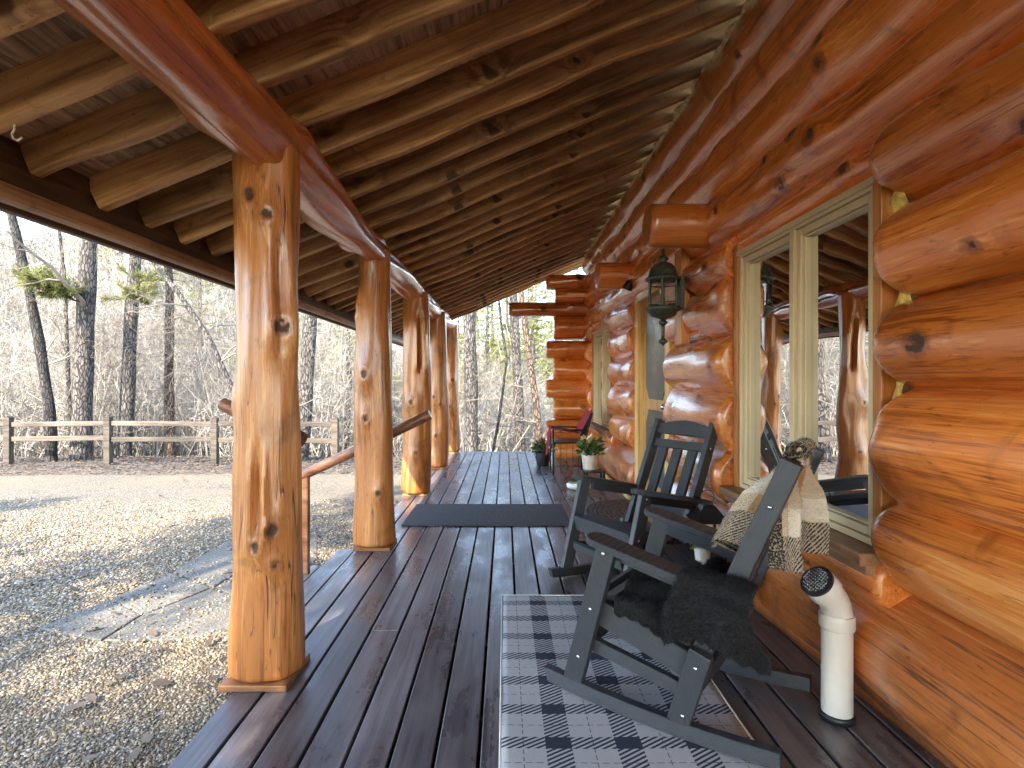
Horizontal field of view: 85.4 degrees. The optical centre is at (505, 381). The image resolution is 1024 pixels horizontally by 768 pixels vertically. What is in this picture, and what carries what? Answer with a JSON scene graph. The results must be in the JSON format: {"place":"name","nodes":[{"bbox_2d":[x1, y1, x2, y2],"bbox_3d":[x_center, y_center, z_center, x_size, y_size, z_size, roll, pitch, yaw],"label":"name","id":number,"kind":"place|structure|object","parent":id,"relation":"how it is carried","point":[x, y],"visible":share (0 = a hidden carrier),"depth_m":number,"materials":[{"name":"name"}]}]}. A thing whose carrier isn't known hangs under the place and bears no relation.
{"place":"outdoors","nodes":[
{"label":"outdoors","id":0,"kind":"place"},
{"bbox_2d":[39,534,316,641],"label":"path","id":1,"kind":"structure","parent":0,"point":[208,623],"depth_m":4.04,"materials":[{"name":"stone"}]},
{"bbox_2d":[0,250,549,767],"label":"ground","id":2,"kind":"structure","parent":0,"point":[82,486],"depth_m":6.40,"materials":[{"name":"gravel"}]},
{"bbox_2d":[0,312,63,453],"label":"bare sapling","id":3,"kind":"object","parent":2,"relation":"on","point":[18,372],"visible":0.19,"depth_m":18.29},
{"bbox_2d":[2,345,63,443],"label":"bare sapling","id":4,"kind":"object","parent":2,"relation":"on","point":[34,378],"visible":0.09,"depth_m":19.46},
{"bbox_2d":[0,343,70,455],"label":"bare sapling","id":5,"kind":"object","parent":2,"relation":"on","point":[35,385],"visible":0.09,"depth_m":18.91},
{"bbox_2d":[0,226,97,460],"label":"tree","id":6,"kind":"object","parent":2,"relation":"on","point":[58,286],"visible":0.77,"depth_m":13.61,"materials":[{"name":"grey plant"}]},
{"bbox_2d":[0,282,114,417],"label":"bare sapling","id":7,"kind":"object","parent":2,"relation":"on","point":[46,347],"visible":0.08,"depth_m":21.27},
{"bbox_2d":[2,329,116,455],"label":"bare sapling","id":8,"kind":"object","parent":2,"relation":"on","point":[33,374],"visible":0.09,"depth_m":20.82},
{"bbox_2d":[0,212,143,454],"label":"bare tree","id":9,"kind":"object","parent":2,"relation":"on","point":[68,382],"visible":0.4,"depth_m":15.16,"materials":[{"name":"grey plant"}]},
{"bbox_2d":[0,241,145,461],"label":"bare sapling","id":10,"kind":"object","parent":2,"relation":"on","point":[33,392],"visible":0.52,"depth_m":15.54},
{"bbox_2d":[0,212,152,461],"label":"bare tree","id":11,"kind":"object","parent":2,"relation":"on","point":[47,396],"visible":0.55,"depth_m":13.43,"materials":[{"name":"grey plant"}]},
{"bbox_2d":[0,258,159,448],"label":"bare sapling","id":12,"kind":"object","parent":2,"relation":"on","point":[34,363],"visible":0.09,"depth_m":19.80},
{"bbox_2d":[3,303,162,451],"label":"bare sapling","id":13,"kind":"object","parent":2,"relation":"on","point":[70,376],"visible":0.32,"depth_m":14.89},
{"bbox_2d":[1,291,207,456],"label":"bare sapling","id":14,"kind":"object","parent":2,"relation":"on","point":[104,352],"visible":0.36,"depth_m":16.11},
{"bbox_2d":[18,221,213,457],"bbox_3d":[-9.403,-4.484,15.124,4.835,15.994,5.880,0,0,42],"label":"tree","id":15,"kind":"object","parent":2,"relation":"on","point":[127,403],"visible":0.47,"depth_m":14.45,"materials":[{"name":"grey plant"}]},
{"bbox_2d":[0,274,235,451],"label":"bare sapling","id":16,"kind":"object","parent":2,"relation":"on","point":[178,369],"visible":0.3,"depth_m":17.57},
{"bbox_2d":[0,244,235,449],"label":"bare sapling","id":17,"kind":"object","parent":2,"relation":"on","point":[106,292],"visible":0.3,"depth_m":17.09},
{"bbox_2d":[97,245,147,276],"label":"pine tree","id":18,"kind":"object","parent":2,"relation":"on","point":[119,252],"visible":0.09,"depth_m":51.79,"materials":[{"name":"green plant"}]},
{"bbox_2d":[58,323,197,433],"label":"bare sapling","id":19,"kind":"object","parent":2,"relation":"on","point":[145,377],"visible":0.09,"depth_m":20.37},
{"bbox_2d":[43,263,213,429],"bbox_3d":[-11.685,-0.580,16.854,4.326,6.520,4.068,0,0,14],"label":"bare sapling","id":20,"kind":"object","parent":2,"relation":"on","point":[121,335],"visible":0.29,"depth_m":16.97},
{"bbox_2d":[65,350,205,455],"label":"bare sapling","id":21,"kind":"object","parent":2,"relation":"on","point":[136,396],"visible":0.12,"depth_m":17.38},
{"bbox_2d":[82,250,234,456],"bbox_3d":[-8.910,-3.920,15.696,4.928,14.993,7.207,0,0,0],"label":"bare tree","id":22,"kind":"object","parent":2,"relation":"on","point":[169,431],"visible":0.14,"depth_m":15.51,"materials":[{"name":"grey plant"}]},
{"bbox_2d":[0,415,338,465],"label":"rail fence","id":23,"kind":"object","parent":2,"relation":"on","point":[8,424],"visible":0.87,"depth_m":12.88,"materials":[{"name":"brown wood"}]},
{"bbox_2d":[151,368,230,456],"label":"bare sapling","id":24,"kind":"object","parent":2,"relation":"on","point":[192,409],"visible":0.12,"depth_m":17.72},
{"bbox_2d":[148,358,235,451],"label":"bare sapling","id":25,"kind":"object","parent":2,"relation":"on","point":[207,399],"visible":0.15,"depth_m":16.88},
{"bbox_2d":[162,271,226,310],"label":"pine tree","id":26,"kind":"object","parent":2,"relation":"on","point":[188,283],"visible":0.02,"depth_m":49.80,"materials":[{"name":"green plant"}]},
{"bbox_2d":[162,272,232,364],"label":"tree","id":27,"kind":"object","parent":2,"relation":"on","point":[200,283],"visible":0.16,"depth_m":39.94,"materials":[{"name":"green plant"}]},
{"bbox_2d":[42,256,355,454],"bbox_3d":[-8.786,-1.417,17.705,9.642,8.219,7.364,0,0,-1],"label":"bare sapling","id":28,"kind":"object","parent":2,"relation":"on","point":[204,336],"visible":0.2,"depth_m":16.74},
{"bbox_2d":[0,497,399,767],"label":"pebbles","id":29,"kind":"object","parent":2,"relation":"on","point":[104,576],"visible":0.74,"depth_m":3.52,"materials":[{"name":"gravel"}]},
{"bbox_2d":[0,455,401,767],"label":"fallen leaves","id":30,"kind":"object","parent":2,"relation":"on","point":[144,737],"visible":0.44,"depth_m":11.47,"materials":[{"name":"brown plant"}]},
{"bbox_2d":[67,264,354,454],"bbox_3d":[-7.208,-1.262,16.905,7.291,8.138,9.547,0,0,31],"label":"bare sapling","id":31,"kind":"object","parent":2,"relation":"on","point":[180,331],"visible":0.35,"depth_m":15.14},
{"bbox_2d":[78,240,393,467],"bbox_3d":[-6.812,-2.131,12.765,8.816,9.829,6.621,0,0,0],"label":"bare tree","id":32,"kind":"object","parent":2,"relation":"on","point":[204,330],"visible":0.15,"depth_m":12.35,"materials":[{"name":"grey plant"}]},
{"bbox_2d":[216,322,353,455],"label":"bare sapling","id":33,"kind":"object","parent":2,"relation":"on","point":[319,371],"visible":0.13,"depth_m":17.09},
{"bbox_2d":[0,212,582,457],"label":"brush","id":34,"kind":"object","parent":2,"relation":"on","point":[27,447],"visible":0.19,"depth_m":17.00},
{"bbox_2d":[213,313,399,454],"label":"bare sapling","id":35,"kind":"object","parent":2,"relation":"on","point":[314,392],"visible":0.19,"depth_m":15.93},
{"bbox_2d":[299,314,316,460],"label":"bare tree","id":36,"kind":"object","parent":2,"relation":"on","point":[305,380],"visible":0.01,"depth_m":13.85,"materials":[{"name":"grey plant"}]},
{"bbox_2d":[298,314,340,427],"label":"pine tree","id":37,"kind":"object","parent":2,"relation":"on","point":[315,352],"visible":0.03,"depth_m":24.30,"materials":[{"name":"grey plant"}]},
{"bbox_2d":[298,358,353,456],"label":"bare sapling","id":38,"kind":"object","parent":2,"relation":"on","point":[329,394],"visible":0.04,"depth_m":19.44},
{"bbox_2d":[303,549,355,609],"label":"porch steps","id":39,"kind":"structure","parent":2,"relation":"on","point":[317,579],"depth_m":4.05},
{"bbox_2d":[187,285,488,455],"bbox_3d":[-4.716,-2.997,16.571,9.382,11.364,7.784,0,0,-24],"label":"bare sapling","id":40,"kind":"object","parent":2,"relation":"on","point":[341,340],"visible":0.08,"depth_m":16.27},
{"bbox_2d":[325,323,354,388],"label":"pine tree","id":41,"kind":"object","parent":2,"relation":"on","point":[340,349],"visible":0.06,"depth_m":35.84,"materials":[{"name":"green plant"}]},
{"bbox_2d":[329,332,355,449],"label":"pine tree","id":42,"kind":"object","parent":2,"relation":"on","point":[352,389],"visible":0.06,"depth_m":17.21,"materials":[{"name":"green plant"}]},
{"bbox_2d":[305,325,395,448],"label":"bare tree","id":43,"kind":"object","parent":2,"relation":"on","point":[350,383],"visible":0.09,"depth_m":17.42,"materials":[{"name":"grey plant"}]},
{"bbox_2d":[313,335,402,429],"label":"bare sapling","id":44,"kind":"object","parent":2,"relation":"on","point":[351,363],"visible":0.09,"depth_m":18.25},
{"bbox_2d":[392,371,402,456],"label":"pine tree","id":45,"kind":"object","parent":2,"relation":"on","point":[399,402],"visible":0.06,"depth_m":20.95,"materials":[{"name":"grey plant"}]},
{"bbox_2d":[316,328,502,456],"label":"bare sapling","id":46,"kind":"object","parent":2,"relation":"on","point":[392,391],"visible":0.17,"depth_m":15.75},
{"bbox_2d":[396,305,514,451],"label":"bare sapling","id":47,"kind":"object","parent":2,"relation":"on","point":[488,392],"visible":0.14,"depth_m":18.94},
{"bbox_2d":[351,273,570,463],"bbox_3d":[-0.984,-1.550,12.944,6.154,10.090,5.912,0,0,0],"label":"bare tree","id":48,"kind":"object","parent":2,"relation":"on","point":[502,390],"visible":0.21,"depth_m":13.17,"materials":[{"name":"grey plant"}]},
{"bbox_2d":[346,454,585,767],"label":"deck frame","id":49,"kind":"object","parent":2,"relation":"on","point":[481,723],"visible":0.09,"depth_m":3.30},
{"bbox_2d":[168,451,946,767],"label":"porch deck","id":50,"kind":"structure","parent":49,"relation":"on","point":[315,715],"depth_m":2.41,"materials":[{"name":"wood"}]},
{"bbox_2d":[218,144,309,691],"bbox_3d":[-1.016,0.127,2.359,0.315,2.245,0.297,0,0,0],"label":"porch post","id":51,"kind":"object","parent":50,"relation":"on","point":[266,641],"visible":0.94,"depth_m":2.26,"materials":[{"name":"brown wood"}]},
{"bbox_2d":[53,0,455,329],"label":"porch beam","id":52,"kind":"structure","parent":51,"relation":"on","point":[184,59],"depth_m":1.84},
{"bbox_2d":[218,398,307,445],"bbox_3d":[-1.133,0.190,2.589,0.434,0.222,0.066,0,0,8],"label":"rail stub","id":53,"kind":"object","parent":51,"relation":"attached to","point":[224,405],"visible":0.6,"depth_m":2.58,"materials":[{"name":"brown wood"}]},
{"bbox_2d":[353,249,396,551],"bbox_3d":[-0.986,0.127,4.218,0.321,2.245,0.324,0,0,0],"label":"porch post","id":54,"kind":"object","parent":50,"relation":"on","point":[374,529],"visible":0.98,"depth_m":4.09,"materials":[{"name":"brown wood"}]},
{"bbox_2d":[302,410,432,573],"bbox_3d":[-1.130,0.965,4.411,1.094,1.470,0.163,0,0,0],"label":"stair handrail","id":55,"kind":"object","parent":54,"relation":"attached to","point":[348,453],"visible":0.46,"depth_m":4.42,"materials":[{"name":"brown wood"}]},
{"bbox_2d":[401,290,431,495],"bbox_3d":[-0.984,0.127,6.151,0.338,2.245,0.353,0,0,0],"label":"porch post","id":56,"kind":"object","parent":50,"relation":"on","point":[417,440],"visible":0.93,"depth_m":6.04,"materials":[{"name":"brown wood"}]},
{"bbox_2d":[429,311,448,468],"bbox_3d":[-0.967,0.127,8.005,0.322,2.245,0.314,0,0,0],"label":"porch post","id":57,"kind":"object","parent":50,"relation":"on","point":[439,404],"visible":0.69,"depth_m":7.88,"materials":[{"name":"brown wood"}]},
{"bbox_2d":[446,324,459,453],"bbox_3d":[-0.959,0.127,9.710,0.348,2.245,0.316,0,0,0],"label":"porch post","id":58,"kind":"object","parent":50,"relation":"on","point":[453,386],"visible":0.58,"depth_m":9.60,"materials":[{"name":"brown wood"}]},
{"bbox_2d":[401,504,569,525],"bbox_3d":[-0.160,1.242,5.190,1.470,0.010,0.820,0,0,0],"label":"doormat","id":59,"kind":"object","parent":50,"relation":"on","point":[487,515],"visible":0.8,"depth_m":5.12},
{"bbox_2d":[530,437,557,465],"bbox_3d":[0.571,1.040,8.243,0.421,0.415,0.450,0,0,0],"label":"flower pot","id":60,"kind":"object","parent":50,"relation":"on","point":[542,459],"visible":0.92,"depth_m":8.18,"materials":[{"name":"ceramic"}]},
{"bbox_2d":[550,412,592,474],"bbox_3d":[0.900,0.830,7.620,0.542,0.837,0.502,0,0,0],"label":"metal chair","id":61,"kind":"object","parent":50,"relation":"on","point":[584,430],"visible":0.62,"depth_m":7.38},
{"bbox_2d":[546,409,591,455],"bbox_3d":[0.859,0.693,7.606,0.623,0.639,0.517,0,0,0],"label":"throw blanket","id":62,"kind":"object","parent":61,"relation":"on","point":[583,420],"visible":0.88,"depth_m":7.56,"materials":[{"name":"red fabric"}]},
{"bbox_2d":[566,474,590,489],"bbox_3d":[0.869,1.162,6.458,0.317,0.173,0.232,0,0,0],"label":"planter","id":63,"kind":"object","parent":50,"relation":"on","point":[572,485],"visible":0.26,"depth_m":6.40,"materials":[{"name":"white ceramic"}]},
{"bbox_2d":[583,468,605,478],"bbox_3d":[1.060,1.152,6.620,0.240,0.194,0.240,0,0,0],"label":"plant stand","id":64,"kind":"object","parent":50,"relation":"on","point":[601,471],"visible":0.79,"depth_m":6.52,"materials":[{"name":"black metal"}]},
{"bbox_2d":[575,434,605,469],"bbox_3d":[1.019,0.837,6.663,0.385,0.435,0.438,0,0,0],"label":"potted plant","id":65,"kind":"object","parent":64,"relation":"on","point":[591,454],"visible":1,"depth_m":6.60,"materials":[{"name":"green plant"}]},
{"bbox_2d":[586,499,650,526],"bbox_3d":[1.020,1.242,5.200,0.500,0.010,1.240,0,0,0],"label":"door mat","id":66,"kind":"object","parent":50,"relation":"on","point":[616,509],"depth_m":5.40,"materials":[{"name":"fabric"}]},
{"bbox_2d":[548,418,716,577],"bbox_3d":[0.817,0.751,3.457,0.933,0.994,0.665,0,0,-29],"label":"rocking chair","id":67,"kind":"object","parent":50,"relation":"on","point":[632,528],"visible":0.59,"depth_m":3.52,"materials":[{"name":"wood"}]},
{"bbox_2d":[499,595,766,767],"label":"plaid rug","id":68,"kind":"object","parent":50,"relation":"on","point":[544,722],"visible":0.56,"depth_m":2.09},
{"bbox_2d":[544,448,825,767],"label":"rocking chair","id":69,"kind":"object","parent":68,"relation":"on","point":[695,666],"visible":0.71,"depth_m":2.05,"materials":[{"name":"wood"}]},
{"bbox_2d":[613,555,775,677],"bbox_3d":[0.734,0.771,2.061,0.607,0.313,0.642,0,0,38],"label":"throw blanket","id":70,"kind":"object","parent":69,"relation":"on","point":[707,603],"visible":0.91,"depth_m":1.82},
{"bbox_2d":[711,436,829,573],"bbox_3d":[0.897,0.405,1.896,0.377,0.440,0.221,0,0,24],"label":"throw blanket","id":71,"kind":"object","parent":69,"relation":"on","point":[802,524],"visible":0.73,"depth_m":1.84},
{"bbox_2d":[643,544,749,620],"bbox_3d":[0.999,1.089,2.950,0.438,0.319,0.440,0,0,0],"label":"side table","id":72,"kind":"object","parent":50,"relation":"on","point":[681,554],"visible":0.12,"depth_m":2.98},
{"bbox_2d":[690,545,710,563],"bbox_3d":[1.016,0.851,2.840,0.139,0.157,0.168,0,0,16],"label":"potted plant","id":73,"kind":"object","parent":72,"relation":"on","point":[702,555],"visible":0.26,"depth_m":2.81,"materials":[{"name":"white plant"}]},
{"bbox_2d":[686,490,723,553],"bbox_3d":[1.115,0.763,3.060,0.181,0.332,0.181,0,0,0],"label":"candle lantern","id":74,"kind":"object","parent":72,"relation":"on","point":[706,512],"visible":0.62,"depth_m":3.01,"materials":[{"name":"black metal"}]},
{"bbox_2d":[800,566,855,727],"bbox_3d":[1.194,0.966,2.047,0.200,0.565,0.120,0,0,-18],"label":"vent pipe","id":75,"kind":"object","parent":50,"relation":"on","point":[823,588],"visible":1,"depth_m":2.01,"materials":[{"name":"white plastic"}]},
{"bbox_2d":[453,316,480,396],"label":"pine tree","id":76,"kind":"object","parent":2,"relation":"on","point":[458,321],"visible":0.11,"depth_m":41.83,"materials":[{"name":"green plant"}]},
{"bbox_2d":[463,312,478,451],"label":"bare tree","id":77,"kind":"object","parent":2,"relation":"on","point":[470,433],"visible":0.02,"depth_m":14.85,"materials":[{"name":"grey plant"}]},
{"bbox_2d":[458,335,484,437],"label":"pine tree","id":78,"kind":"object","parent":2,"relation":"on","point":[460,347],"visible":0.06,"depth_m":30.89,"materials":[{"name":"green plant"}]},
{"bbox_2d":[458,346,493,443],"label":"pine tree","id":79,"kind":"object","parent":2,"relation":"on","point":[463,384],"visible":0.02,"depth_m":25.98,"materials":[{"name":"green plant"}]},
{"bbox_2d":[458,360,499,450],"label":"bare sapling","id":80,"kind":"object","parent":2,"relation":"on","point":[479,394],"visible":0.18,"depth_m":19.02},
{"bbox_2d":[459,307,503,348],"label":"pine tree","id":81,"kind":"object","parent":2,"relation":"on","point":[481,328],"visible":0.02,"depth_m":61.84,"materials":[{"name":"green plant"}]},
{"bbox_2d":[461,368,508,452],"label":"pine tree","id":82,"kind":"object","parent":2,"relation":"on","point":[479,392],"visible":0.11,"depth_m":19.46,"materials":[{"name":"grey plant"}]},
{"bbox_2d":[460,303,510,425],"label":"pine tree","id":83,"kind":"object","parent":2,"relation":"on","point":[487,330],"visible":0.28,"depth_m":35.88,"materials":[{"name":"green plant"}]},
{"bbox_2d":[459,362,513,436],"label":"bare sapling","id":84,"kind":"object","parent":2,"relation":"on","point":[480,401],"visible":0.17,"depth_m":17.08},
{"bbox_2d":[476,300,511,370],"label":"pine tree","id":85,"kind":"object","parent":2,"relation":"on","point":[492,335],"visible":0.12,"depth_m":44.73,"materials":[{"name":"green plant"}]},
{"bbox_2d":[481,335,512,450],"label":"pine tree","id":86,"kind":"object","parent":2,"relation":"on","point":[493,344],"visible":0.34,"depth_m":28.93,"materials":[{"name":"green plant"}]},
{"bbox_2d":[485,377,514,450],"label":"pine tree","id":87,"kind":"object","parent":2,"relation":"on","point":[504,408],"visible":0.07,"depth_m":22.44,"materials":[{"name":"green plant"}]},
{"bbox_2d":[458,327,547,439],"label":"bare sapling","id":88,"kind":"object","parent":2,"relation":"on","point":[501,389],"visible":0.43,"depth_m":16.56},
{"bbox_2d":[483,296,524,363],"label":"pine tree","id":89,"kind":"object","parent":2,"relation":"on","point":[506,301],"visible":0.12,"depth_m":51.87,"materials":[{"name":"green plant"}]},
{"bbox_2d":[461,369,552,450],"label":"bare sapling","id":90,"kind":"object","parent":2,"relation":"on","point":[512,415],"visible":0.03,"depth_m":21.23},
{"bbox_2d":[486,322,539,413],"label":"pine tree","id":91,"kind":"object","parent":2,"relation":"on","point":[505,328],"visible":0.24,"depth_m":33.44,"materials":[{"name":"green plant"}]},
{"bbox_2d":[483,371,553,449],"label":"bare sapling","id":92,"kind":"object","parent":2,"relation":"on","point":[531,405],"visible":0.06,"depth_m":20.65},
{"bbox_2d":[460,267,581,450],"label":"bare tree","id":93,"kind":"object","parent":2,"relation":"on","point":[533,384],"visible":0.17,"depth_m":14.33,"materials":[{"name":"grey plant"}]},
{"bbox_2d":[490,365,552,451],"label":"bare sapling","id":94,"kind":"object","parent":2,"relation":"on","point":[527,400],"visible":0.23,"depth_m":17.32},
{"bbox_2d":[503,286,551,414],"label":"pine tree","id":95,"kind":"object","parent":2,"relation":"on","point":[533,322],"visible":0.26,"depth_m":30.77,"materials":[{"name":"green plant"}]},
{"bbox_2d":[502,283,552,398],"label":"pine tree","id":96,"kind":"object","parent":2,"relation":"on","point":[541,326],"visible":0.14,"depth_m":37.89,"materials":[{"name":"green plant"}]},
{"bbox_2d":[512,317,550,387],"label":"pine tree","id":97,"kind":"object","parent":2,"relation":"on","point":[537,346],"visible":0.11,"depth_m":43.87,"materials":[{"name":"green plant"}]},
{"bbox_2d":[520,282,551,359],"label":"pine tree","id":98,"kind":"object","parent":2,"relation":"on","point":[539,301],"visible":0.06,"depth_m":59.90,"materials":[{"name":"green plant"}]},
{"bbox_2d":[524,396,552,450],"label":"bare sapling","id":99,"kind":"object","parent":2,"relation":"on","point":[542,422],"visible":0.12,"depth_m":17.69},
{"bbox_2d":[509,271,571,452],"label":"bare tree","id":100,"kind":"object","parent":2,"relation":"on","point":[515,339],"visible":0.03,"depth_m":15.88,"materials":[{"name":"grey plant"}]},
{"bbox_2d":[534,289,554,375],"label":"pine tree","id":101,"kind":"object","parent":2,"relation":"on","point":[551,297],"visible":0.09,"depth_m":46.19,"materials":[{"name":"green plant"}]},
{"bbox_2d":[535,319,562,406],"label":"pine tree","id":102,"kind":"object","parent":2,"relation":"on","point":[550,327],"visible":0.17,"depth_m":35.92,"materials":[{"name":"green plant"}]},
{"bbox_2d":[509,0,1023,767],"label":"log cabin","id":103,"kind":"object","parent":2,"relation":"on","point":[821,202],"visible":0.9,"depth_m":2.11,"materials":[{"name":"wood"}]},
{"bbox_2d":[0,0,745,346],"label":"porch roof","id":104,"kind":"structure","parent":103,"relation":"attached to","point":[478,154],"depth_m":2.80,"materials":[{"name":"brown wood"}]},
{"bbox_2d":[11,124,22,141],"bbox_3d":[-1.622,-0.830,1.842,0.039,0.066,0.007,0,0,0],"label":"ceiling hook","id":105,"kind":"object","parent":104,"relation":"attached to","point":[13,131],"visible":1,"depth_m":1.84,"materials":[{"name":"white metal"}]},
{"bbox_2d":[590,325,611,437],"bbox_3d":[1.378,-0.023,7.890,0.185,1.486,1.700,0,0,0],"label":"window","id":106,"kind":"structure","parent":103,"relation":"in","point":[602,385],"depth_m":8.13,"materials":[{"name":"paint"}]},
{"bbox_2d":[622,280,632,290],"bbox_3d":[1.343,-0.963,5.655,0.302,0.133,0.150,0,0,0],"label":"flood light","id":107,"kind":"object","parent":103,"relation":"attached to","point":[627,285],"visible":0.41,"depth_m":5.60,"materials":[{"name":"black metal"}]},
{"bbox_2d":[644,293,664,491],"bbox_3d":[1.397,0.210,5.200,0.115,2.040,0.940,0,0,0],"label":"door","id":108,"kind":"structure","parent":103,"relation":"in","point":[654,352],"depth_m":5.29,"materials":[{"name":"brown wood"}]},
{"bbox_2d":[645,249,684,345],"bbox_3d":[1.129,-0.593,3.903,0.287,0.685,0.254,0,0,0],"label":"wall lantern","id":109,"kind":"object","parent":103,"relation":"attached to","point":[663,272],"depth_m":3.86,"materials":[{"name":"black metal"}]},
{"bbox_2d":[719,176,882,575],"bbox_3d":[1.378,-0.028,2.675,0.185,1.476,1.330,0,0,0],"label":"window","id":110,"kind":"structure","parent":103,"relation":"in","point":[806,286],"depth_m":2.53,"materials":[{"name":"glass"}]},
{"bbox_2d":[0,211,584,347],"label":"sky","id":111,"kind":"structure","parent":0,"point":[580,271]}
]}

